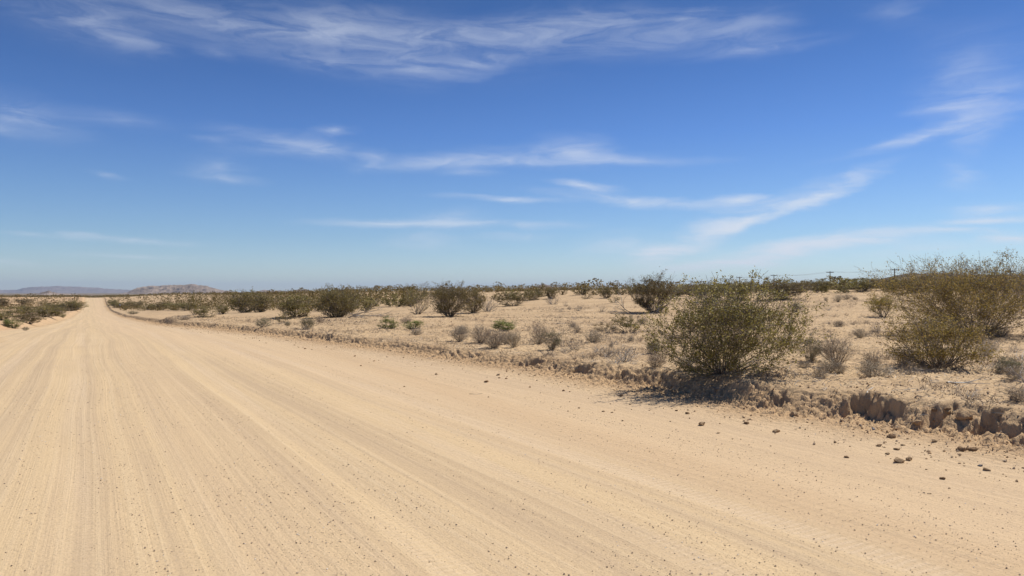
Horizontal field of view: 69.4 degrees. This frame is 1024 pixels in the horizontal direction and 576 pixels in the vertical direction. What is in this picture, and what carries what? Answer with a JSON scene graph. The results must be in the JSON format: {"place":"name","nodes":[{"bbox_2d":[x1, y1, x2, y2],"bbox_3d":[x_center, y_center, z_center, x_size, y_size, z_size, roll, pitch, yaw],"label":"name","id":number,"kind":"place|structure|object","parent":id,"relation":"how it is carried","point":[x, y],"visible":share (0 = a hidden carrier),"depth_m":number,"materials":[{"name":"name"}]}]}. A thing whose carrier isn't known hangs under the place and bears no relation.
{"place":"outdoors","nodes":[
{"label":"outdoors","id":0,"kind":"place"},
{"bbox_2d":[31,291,76,294],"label":"hill","id":1,"kind":"structure","parent":0,"point":[47,293],"depth_m":2569.37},
{"bbox_2d":[0,286,130,292],"bbox_3d":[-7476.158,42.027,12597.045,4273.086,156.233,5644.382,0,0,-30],"label":"mountain","id":2,"kind":"structure","parent":0,"point":[61,289],"depth_m":12065.43,"materials":[{"name":"stone"}]},
{"bbox_2d":[119,284,234,293],"bbox_3d":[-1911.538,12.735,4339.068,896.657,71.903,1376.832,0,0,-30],"label":"hill","id":3,"kind":"structure","parent":0,"point":[190,288],"depth_m":4211.31,"materials":[{"name":"stone"}]},
{"bbox_2d":[0,298,1023,575],"bbox_3d":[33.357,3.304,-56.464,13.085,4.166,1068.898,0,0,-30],"label":"road","id":4,"kind":"structure","parent":0,"point":[68,526],"depth_m":6.53,"materials":[{"name":"gravel"}]},
{"bbox_2d":[894,457,904,462],"bbox_3d":[3.682,1.640,7.028,0.097,0.058,0.087,0,0,26],"label":"dirt clod","id":5,"kind":"object","parent":4,"relation":"on","point":[898,460],"visible":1,"depth_m":7.00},
{"bbox_2d":[0,289,1023,407],"bbox_3d":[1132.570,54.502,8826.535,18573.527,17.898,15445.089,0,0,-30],"label":"ground","id":6,"kind":"structure","parent":0,"point":[570,298],"depth_m":28.42,"materials":[{"name":"sand"}]},
{"bbox_2d":[0,298,12,306],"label":"creosote bush","id":7,"kind":"object","parent":6,"relation":"on","point":[3,301],"visible":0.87,"depth_m":257.50,"materials":[{"name":"green plant"}]},
{"bbox_2d":[0,311,16,320],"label":"creosote bush","id":8,"kind":"object","parent":6,"relation":"on","point":[3,315],"visible":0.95,"depth_m":61.39,"materials":[{"name":"green plant"}]},
{"bbox_2d":[2,318,27,327],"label":"green bush","id":9,"kind":"object","parent":6,"relation":"on","point":[8,322],"visible":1,"depth_m":45.98,"materials":[{"name":"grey plant"}]},
{"bbox_2d":[0,306,33,317],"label":"creosote bush","id":10,"kind":"object","parent":6,"relation":"on","point":[16,311],"visible":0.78,"depth_m":90.23,"materials":[{"name":"green plant"}]},
{"bbox_2d":[14,298,33,304],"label":"creosote bush","id":11,"kind":"object","parent":6,"relation":"on","point":[18,301],"visible":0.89,"depth_m":288.37,"materials":[{"name":"green plant"}]},
{"bbox_2d":[11,313,47,323],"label":"creosote bush","id":12,"kind":"object","parent":6,"relation":"on","point":[32,320],"visible":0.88,"depth_m":53.52,"materials":[{"name":"green plant"}]},
{"bbox_2d":[18,304,51,316],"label":"creosote bush","id":13,"kind":"object","parent":6,"relation":"on","point":[26,311],"visible":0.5,"depth_m":91.96,"materials":[{"name":"green plant"}]},
{"bbox_2d":[30,305,64,317],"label":"creosote bush","id":14,"kind":"object","parent":6,"relation":"on","point":[44,311],"visible":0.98,"depth_m":86.49,"materials":[{"name":"green plant"}]},
{"bbox_2d":[47,305,69,315],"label":"creosote bush","id":15,"kind":"object","parent":6,"relation":"on","point":[56,307],"visible":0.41,"depth_m":107.91,"materials":[{"name":"green plant"}]},
{"bbox_2d":[46,299,88,310],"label":"creosote bush","id":16,"kind":"object","parent":6,"relation":"on","point":[67,304],"visible":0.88,"depth_m":205.09,"materials":[{"name":"green plant"}]},
{"bbox_2d":[123,300,144,307],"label":"creosote bush","id":17,"kind":"object","parent":6,"relation":"on","point":[132,304],"visible":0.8,"depth_m":242.93,"materials":[{"name":"green plant"}]},
{"bbox_2d":[162,301,182,309],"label":"creosote bush","id":18,"kind":"object","parent":6,"relation":"on","point":[170,305],"visible":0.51,"depth_m":173.96,"materials":[{"name":"green plant"}]},
{"bbox_2d":[174,302,196,309],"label":"creosote bush","id":19,"kind":"object","parent":6,"relation":"on","point":[185,304],"visible":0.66,"depth_m":155.10,"materials":[{"name":"green plant"}]},
{"bbox_2d":[187,290,201,314],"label":"creosote bush","id":20,"kind":"object","parent":6,"relation":"on","point":[194,302],"visible":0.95,"depth_m":56.34,"materials":[{"name":"green plant"}]},
{"bbox_2d":[192,306,216,317],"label":"creosote bush","id":21,"kind":"object","parent":6,"relation":"on","point":[201,311],"visible":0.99,"depth_m":54.34,"materials":[{"name":"green plant"}]},
{"bbox_2d":[212,304,228,313],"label":"creosote bush","id":22,"kind":"object","parent":6,"relation":"on","point":[221,309],"visible":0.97,"depth_m":95.28,"materials":[{"name":"green plant"}]},
{"bbox_2d":[221,287,265,312],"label":"creosote bush","id":23,"kind":"object","parent":6,"relation":"on","point":[243,295],"visible":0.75,"depth_m":105.87,"materials":[{"name":"green plant"}]},
{"bbox_2d":[243,292,277,312],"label":"creosote bush","id":24,"kind":"object","parent":6,"relation":"on","point":[262,300],"visible":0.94,"depth_m":98.69,"materials":[{"name":"green plant"}]},
{"bbox_2d":[276,311,291,322],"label":"creosote bush","id":25,"kind":"object","parent":6,"relation":"on","point":[283,317],"visible":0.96,"depth_m":35.64,"materials":[{"name":"green plant"}]},
{"bbox_2d":[268,290,317,317],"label":"creosote bush","id":26,"kind":"object","parent":6,"relation":"on","point":[290,305],"visible":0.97,"depth_m":43.09,"materials":[{"name":"green plant"}]},
{"bbox_2d":[299,316,317,328],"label":"dry shrub","id":27,"kind":"object","parent":6,"relation":"on","point":[308,320],"visible":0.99,"depth_m":28.29,"materials":[{"name":"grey plant"}]},
{"bbox_2d":[312,283,366,317],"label":"creosote bush","id":28,"kind":"object","parent":6,"relation":"on","point":[342,303],"visible":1,"depth_m":41.98,"materials":[{"name":"green plant"}]},
{"bbox_2d":[355,298,373,310],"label":"creosote bush","id":29,"kind":"object","parent":6,"relation":"on","point":[368,306],"visible":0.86,"depth_m":71.00,"materials":[{"name":"green plant"}]},
{"bbox_2d":[350,298,384,316],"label":"dead branch","id":30,"kind":"object","parent":6,"relation":"on","point":[365,311],"visible":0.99,"depth_m":38.16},
{"bbox_2d":[366,296,383,306],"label":"creosote bush","id":31,"kind":"object","parent":6,"relation":"on","point":[376,303],"visible":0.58,"depth_m":79.38,"materials":[{"name":"green plant"}]},
{"bbox_2d":[375,315,397,328],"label":"green bush","id":32,"kind":"object","parent":6,"relation":"on","point":[390,326],"visible":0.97,"depth_m":28.06,"materials":[{"name":"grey plant"}]},
{"bbox_2d":[379,292,397,306],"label":"creosote bush","id":33,"kind":"object","parent":6,"relation":"on","point":[387,302],"visible":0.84,"depth_m":77.11,"materials":[{"name":"green plant"}]},
{"bbox_2d":[391,294,407,306],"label":"creosote bush","id":34,"kind":"object","parent":6,"relation":"on","point":[400,304],"visible":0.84,"depth_m":75.52,"materials":[{"name":"green plant"}]},
{"bbox_2d":[400,320,422,328],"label":"green bush","id":35,"kind":"object","parent":6,"relation":"on","point":[408,326],"visible":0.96,"depth_m":28.00,"materials":[{"name":"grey plant"}]},
{"bbox_2d":[409,327,421,334],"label":"dry tuft","id":36,"kind":"object","parent":6,"relation":"on","point":[413,332],"visible":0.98,"depth_m":24.09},
{"bbox_2d":[401,282,431,314],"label":"creosote bush","id":37,"kind":"object","parent":6,"relation":"on","point":[417,300],"visible":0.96,"depth_m":50.11,"materials":[{"name":"green plant"}]},
{"bbox_2d":[425,280,478,316],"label":"creosote bush","id":38,"kind":"object","parent":6,"relation":"on","point":[445,305],"visible":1,"depth_m":44.04,"materials":[{"name":"green plant"}]},
{"bbox_2d":[450,325,469,341],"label":"dry shrub","id":39,"kind":"object","parent":6,"relation":"on","point":[461,333],"visible":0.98,"depth_m":20.76,"materials":[{"name":"plant"}]},
{"bbox_2d":[457,287,487,312],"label":"creosote bush","id":40,"kind":"object","parent":6,"relation":"on","point":[479,301],"visible":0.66,"depth_m":48.10,"materials":[{"name":"green plant"}]},
{"bbox_2d":[467,321,493,342],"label":"dry shrub","id":41,"kind":"object","parent":6,"relation":"on","point":[479,338],"visible":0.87,"depth_m":19.93,"materials":[{"name":"plant"}]},
{"bbox_2d":[482,296,498,311],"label":"dead shrub","id":42,"kind":"object","parent":6,"relation":"on","point":[487,309],"visible":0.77,"depth_m":49.31,"materials":[{"name":"plant"}]},
{"bbox_2d":[481,327,508,347],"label":"dry shrub","id":43,"kind":"object","parent":6,"relation":"on","point":[496,342],"visible":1,"depth_m":18.00,"materials":[{"name":"plant"}]},
{"bbox_2d":[491,319,517,330],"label":"green bush","id":44,"kind":"object","parent":6,"relation":"on","point":[502,324],"visible":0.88,"depth_m":26.70,"materials":[{"name":"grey plant"}]},
{"bbox_2d":[501,328,512,343],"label":"dry shrub","id":45,"kind":"object","parent":6,"relation":"on","point":[504,342],"visible":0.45,"depth_m":19.64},
{"bbox_2d":[0,277,1022,310],"bbox_3d":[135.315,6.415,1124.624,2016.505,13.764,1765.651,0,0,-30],"label":"scrub","id":46,"kind":"object","parent":6,"relation":"on","point":[399,290],"visible":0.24,"depth_m":160.56,"materials":[{"name":"green plant"}]},
{"bbox_2d":[493,292,529,305],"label":"creosote bush","id":47,"kind":"object","parent":6,"relation":"on","point":[517,299],"visible":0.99,"depth_m":63.56,"materials":[{"name":"green plant"}]},
{"bbox_2d":[505,330,521,346],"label":"dry shrub","id":48,"kind":"object","parent":6,"relation":"on","point":[513,337],"visible":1,"depth_m":18.24,"materials":[{"name":"plant"}]},
{"bbox_2d":[523,290,544,299],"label":"creosote bush","id":49,"kind":"object","parent":6,"relation":"on","point":[531,293],"visible":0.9,"depth_m":74.38,"materials":[{"name":"green plant"}]},
{"bbox_2d":[527,322,550,343],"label":"dry shrub","id":50,"kind":"object","parent":6,"relation":"on","point":[537,334],"visible":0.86,"depth_m":19.57,"materials":[{"name":"plant"}]},
{"bbox_2d":[538,328,562,349],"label":"dry shrub","id":51,"kind":"object","parent":6,"relation":"on","point":[556,341],"visible":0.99,"depth_m":17.35,"materials":[{"name":"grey plant"}]},
{"bbox_2d":[544,288,559,298],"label":"creosote bush","id":52,"kind":"object","parent":6,"relation":"on","point":[549,294],"visible":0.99,"depth_m":74.76,"materials":[{"name":"green plant"}]},
{"bbox_2d":[564,338,582,349],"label":"dead shrub","id":53,"kind":"object","parent":6,"relation":"on","point":[574,347],"visible":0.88,"depth_m":17.48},
{"bbox_2d":[570,282,591,294],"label":"creosote bush","id":54,"kind":"object","parent":6,"relation":"on","point":[584,291],"visible":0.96,"depth_m":82.23,"materials":[{"name":"green plant"}]},
{"bbox_2d":[583,330,602,342],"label":"dry tuft","id":55,"kind":"object","parent":6,"relation":"on","point":[595,336],"visible":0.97,"depth_m":20.49,"materials":[{"name":"plant"}]},
{"bbox_2d":[170,290,1023,426],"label":"dry grass","id":56,"kind":"structure","parent":6,"relation":"on","point":[751,374],"depth_m":21.62,"materials":[{"name":"plant"}]},
{"bbox_2d":[596,285,613,297],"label":"creosote bush","id":57,"kind":"object","parent":6,"relation":"on","point":[607,290],"visible":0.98,"depth_m":69.66,"materials":[{"name":"green plant"}]},
{"bbox_2d":[594,322,616,330],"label":"creosote bush","id":58,"kind":"object","parent":6,"relation":"on","point":[605,328],"visible":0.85,"depth_m":25.72,"materials":[{"name":"green plant"}]},
{"bbox_2d":[604,349,626,363],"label":"dead shrub","id":59,"kind":"object","parent":6,"relation":"on","point":[617,362],"visible":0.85,"depth_m":13.87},
{"bbox_2d":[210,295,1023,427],"bbox_3d":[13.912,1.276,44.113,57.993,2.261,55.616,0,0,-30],"label":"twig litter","id":60,"kind":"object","parent":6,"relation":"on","point":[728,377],"visible":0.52,"depth_m":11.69,"materials":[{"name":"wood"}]},
{"bbox_2d":[608,282,630,293],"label":"creosote bush","id":61,"kind":"object","parent":6,"relation":"on","point":[614,288],"visible":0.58,"depth_m":81.33,"materials":[{"name":"green plant"}]},
{"bbox_2d":[606,345,643,361],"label":"dead shrub","id":62,"kind":"object","parent":6,"relation":"on","point":[630,357],"visible":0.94,"depth_m":14.10,"materials":[{"name":"plant"}]},
{"bbox_2d":[607,311,646,332],"bbox_3d":[3.830,1.125,24.698,1.311,0.832,1.196,0,0,-7],"label":"creosote bush","id":63,"kind":"object","parent":6,"relation":"on","point":[626,325],"visible":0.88,"depth_m":24.53,"materials":[{"name":"green plant"}]},
{"bbox_2d":[623,266,679,312],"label":"creosote bush","id":64,"kind":"object","parent":6,"relation":"on","point":[647,289],"visible":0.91,"depth_m":44.58,"materials":[{"name":"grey plant"}]},
{"bbox_2d":[643,339,660,352],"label":"dry shrub","id":65,"kind":"object","parent":6,"relation":"on","point":[649,349],"visible":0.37,"depth_m":15.89,"materials":[{"name":"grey plant"}]},
{"bbox_2d":[645,350,666,367],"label":"dry tuft","id":66,"kind":"object","parent":6,"relation":"on","point":[655,363],"visible":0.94,"depth_m":12.90,"materials":[{"name":"plant"}]},
{"bbox_2d":[681,287,699,295],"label":"creosote bush","id":67,"kind":"object","parent":6,"relation":"on","point":[688,293],"visible":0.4,"depth_m":64.67,"materials":[{"name":"green plant"}]},
{"bbox_2d":[692,282,732,301],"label":"creosote bush","id":68,"kind":"object","parent":6,"relation":"on","point":[704,286],"visible":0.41,"depth_m":53.86,"materials":[{"name":"green plant"}]},
{"bbox_2d":[717,279,755,299],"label":"creosote bush","id":69,"kind":"object","parent":6,"relation":"on","point":[738,286],"visible":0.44,"depth_m":53.65,"materials":[{"name":"green plant"}]},
{"bbox_2d":[757,280,811,299],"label":"creosote bush","id":70,"kind":"object","parent":6,"relation":"on","point":[780,286],"visible":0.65,"depth_m":51.79,"materials":[{"name":"green plant"}]},
{"bbox_2d":[790,300,801,311],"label":"dry shrub","id":71,"kind":"object","parent":6,"relation":"on","point":[797,306],"visible":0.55,"depth_m":38.42,"materials":[{"name":"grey plant"}]},
{"bbox_2d":[789,281,817,291],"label":"creosote bush","id":72,"kind":"object","parent":6,"relation":"on","point":[807,283],"visible":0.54,"depth_m":60.71,"materials":[{"name":"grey plant"}]},
{"bbox_2d":[797,359,812,368],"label":"dry tuft","id":73,"kind":"object","parent":6,"relation":"on","point":[808,364],"visible":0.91,"depth_m":12.58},
{"bbox_2d":[792,332,824,360],"bbox_3d":[5.481,1.097,13.693,0.670,0.582,0.646,0,0,43],"label":"dry shrub","id":74,"kind":"object","parent":6,"relation":"on","point":[813,354],"visible":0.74,"depth_m":13.59,"materials":[{"name":"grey plant"}]},
{"bbox_2d":[805,278,833,290],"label":"creosote bush","id":75,"kind":"object","parent":6,"relation":"on","point":[826,282],"visible":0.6,"depth_m":62.98,"materials":[{"name":"green plant"}]},
{"bbox_2d":[810,364,828,377],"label":"dry tuft","id":76,"kind":"object","parent":6,"relation":"on","point":[821,373],"visible":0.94,"depth_m":11.20,"materials":[{"name":"plant"}]},
{"bbox_2d":[814,358,846,372],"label":"dry tuft","id":77,"kind":"object","parent":6,"relation":"on","point":[830,361],"visible":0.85,"depth_m":11.94,"materials":[{"name":"plant"}]},
{"bbox_2d":[816,331,858,366],"bbox_3d":[5.568,1.055,12.761,0.719,0.648,0.734,0,0,42],"label":"dry shrub","id":78,"kind":"object","parent":6,"relation":"on","point":[830,348],"visible":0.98,"depth_m":12.75,"materials":[{"name":"plant"}]},
{"bbox_2d":[828,363,848,373],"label":"dry tuft","id":79,"kind":"object","parent":6,"relation":"on","point":[840,369],"visible":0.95,"depth_m":11.80,"materials":[{"name":"plant"}]},
{"bbox_2d":[833,319,845,326],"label":"dry tuft","id":80,"kind":"object","parent":6,"relation":"on","point":[841,323],"visible":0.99,"depth_m":27.53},
{"bbox_2d":[831,277,867,292],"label":"creosote bush","id":81,"kind":"object","parent":6,"relation":"on","point":[842,285],"visible":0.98,"depth_m":59.02,"materials":[{"name":"green plant"}]},
{"bbox_2d":[851,327,869,337],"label":"dry tuft","id":82,"kind":"object","parent":6,"relation":"on","point":[860,333],"visible":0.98,"depth_m":22.16,"materials":[{"name":"plant"}]},
{"bbox_2d":[845,277,887,290],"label":"creosote bush","id":83,"kind":"object","parent":6,"relation":"on","point":[865,288],"visible":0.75,"depth_m":60.39,"materials":[{"name":"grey plant"}]},
{"bbox_2d":[861,349,880,369],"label":"dry shrub","id":84,"kind":"object","parent":6,"relation":"on","point":[866,359],"visible":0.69,"depth_m":12.06,"materials":[{"name":"plant"}]},
{"bbox_2d":[851,356,894,377],"bbox_3d":[5.545,1.231,11.338,0.653,0.368,0.611,0,0,15],"label":"dry tuft","id":85,"kind":"object","parent":6,"relation":"on","point":[880,369],"visible":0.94,"depth_m":11.28,"materials":[{"name":"plant"}]},
{"bbox_2d":[862,293,901,316],"bbox_3d":[17.673,0.732,35.087,2.003,1.444,1.765,0,0,-30],"label":"creosote bush","id":86,"kind":"object","parent":6,"relation":"on","point":[880,310],"visible":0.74,"depth_m":35.13,"materials":[{"name":"green plant"}]},
{"bbox_2d":[869,276,908,289],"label":"creosote bush","id":87,"kind":"object","parent":6,"relation":"on","point":[886,282],"visible":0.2,"depth_m":60.66,"materials":[{"name":"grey plant"}]},
{"bbox_2d":[886,343,921,362],"bbox_3d":[6.851,1.116,12.933,0.629,0.426,0.672,0,0,-42],"label":"dry tuft","id":88,"kind":"object","parent":6,"relation":"on","point":[891,355],"visible":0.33,"depth_m":12.92,"materials":[{"name":"plant"}]},
{"bbox_2d":[895,358,919,374],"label":"dry tuft","id":89,"kind":"object","parent":6,"relation":"on","point":[907,368],"visible":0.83,"depth_m":11.58,"materials":[{"name":"plant"}]},
{"bbox_2d":[897,354,926,368],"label":"dry tuft","id":90,"kind":"object","parent":6,"relation":"on","point":[911,367],"visible":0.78,"depth_m":12.29,"materials":[{"name":"plant"}]},
{"bbox_2d":[893,276,951,292],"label":"creosote bush","id":91,"kind":"object","parent":6,"relation":"on","point":[898,280],"visible":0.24,"depth_m":54.80,"materials":[{"name":"green plant"}]},
{"bbox_2d":[870,300,1003,370],"bbox_3d":[7.145,0.797,12.281,2.138,1.194,1.888,0,0,-30],"label":"creosote bush","id":92,"kind":"object","parent":6,"relation":"on","point":[938,348],"visible":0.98,"depth_m":12.19,"materials":[{"name":"green plant"}]},
{"bbox_2d":[857,248,1023,335],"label":"creosote bush","id":93,"kind":"object","parent":6,"relation":"on","point":[995,301],"visible":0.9,"depth_m":22.46,"materials":[{"name":"green plant"}]},
{"bbox_2d":[947,377,986,383],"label":"fallen branch","id":94,"kind":"object","parent":6,"relation":"on","point":[967,382],"visible":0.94,"depth_m":10.29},
{"bbox_2d":[971,363,1001,372],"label":"dead shrub","id":95,"kind":"object","parent":6,"relation":"on","point":[989,367],"visible":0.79,"depth_m":11.82,"materials":[{"name":"plant"}]},
{"bbox_2d":[974,340,1001,356],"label":"dry tuft","id":96,"kind":"object","parent":6,"relation":"on","point":[987,349],"visible":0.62,"depth_m":14.09,"materials":[{"name":"plant"}]},
{"bbox_2d":[990,325,1012,336],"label":"dry tuft","id":97,"kind":"object","parent":6,"relation":"on","point":[1002,333],"visible":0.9,"depth_m":22.39,"materials":[{"name":"plant"}]},
{"bbox_2d":[994,356,1023,371],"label":"dry shrub","id":98,"kind":"object","parent":6,"relation":"on","point":[1004,361],"visible":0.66,"depth_m":11.57,"materials":[{"name":"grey plant"}]},
{"bbox_2d":[996,363,1023,379],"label":"dry tuft","id":99,"kind":"object","parent":6,"relation":"on","point":[1007,372],"visible":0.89,"depth_m":10.64,"materials":[{"name":"plant"}]},
{"bbox_2d":[1002,384,1023,401],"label":"dry tuft","id":100,"kind":"object","parent":6,"relation":"on","point":[1014,396],"visible":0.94,"depth_m":8.45,"materials":[{"name":"plant"}]},
{"bbox_2d":[1005,366,1023,382],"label":"dry tuft","id":101,"kind":"object","parent":6,"relation":"on","point":[1016,375],"visible":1,"depth_m":10.44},
{"bbox_2d":[0,0,1023,291],"label":"sky","id":102,"kind":"structure","parent":0,"point":[233,145],"materials":[{"name":"blue"}]},
{"bbox_2d":[101,297,1023,466],"bbox_3d":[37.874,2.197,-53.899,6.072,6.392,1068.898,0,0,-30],"label":"bank","id":103,"kind":"structure","parent":0,"point":[858,403],"depth_m":10.14,"materials":[{"name":"soil"}]},
{"bbox_2d":[256,317,271,326],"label":"dry shrub","id":104,"kind":"object","parent":103,"relation":"on","point":[262,323],"visible":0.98,"depth_m":31.04,"materials":[{"name":"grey plant"}]},
{"bbox_2d":[154,292,1023,481],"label":"soil crumbs","id":105,"kind":"object","parent":103,"relation":"on","point":[897,427],"visible":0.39,"depth_m":12.38,"materials":[{"name":"soil"}]},
{"bbox_2d":[629,266,832,377],"bbox_3d":[3.337,0.533,11.655,2.752,1.787,2.714,0,0,-30],"label":"creosote bush","id":106,"kind":"object","parent":103,"relation":"on","point":[737,313],"visible":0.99,"depth_m":11.40,"materials":[{"name":"green plant"}]},
{"bbox_2d":[955,411,972,419],"bbox_3d":[5.105,1.441,8.360,0.127,0.098,0.135,-8,-6,-10],"label":"dirt clod","id":107,"kind":"object","parent":103,"relation":"on","point":[962,415],"visible":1,"depth_m":8.33,"materials":[{"name":"soil"}]},
{"bbox_2d":[965,447,977,450],"bbox_3d":[4.557,1.600,7.334,0.116,0.038,0.066,-9,1,41],"label":"dirt clod","id":108,"kind":"object","parent":103,"relation":"on","point":[972,448],"visible":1,"depth_m":7.32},
{"bbox_2d":[845,273,1023,286],"bbox_3d":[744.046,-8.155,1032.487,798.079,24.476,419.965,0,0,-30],"label":"hill","id":109,"kind":"structure","parent":0,"point":[933,275],"depth_m":988.16,"materials":[{"name":"grey"}]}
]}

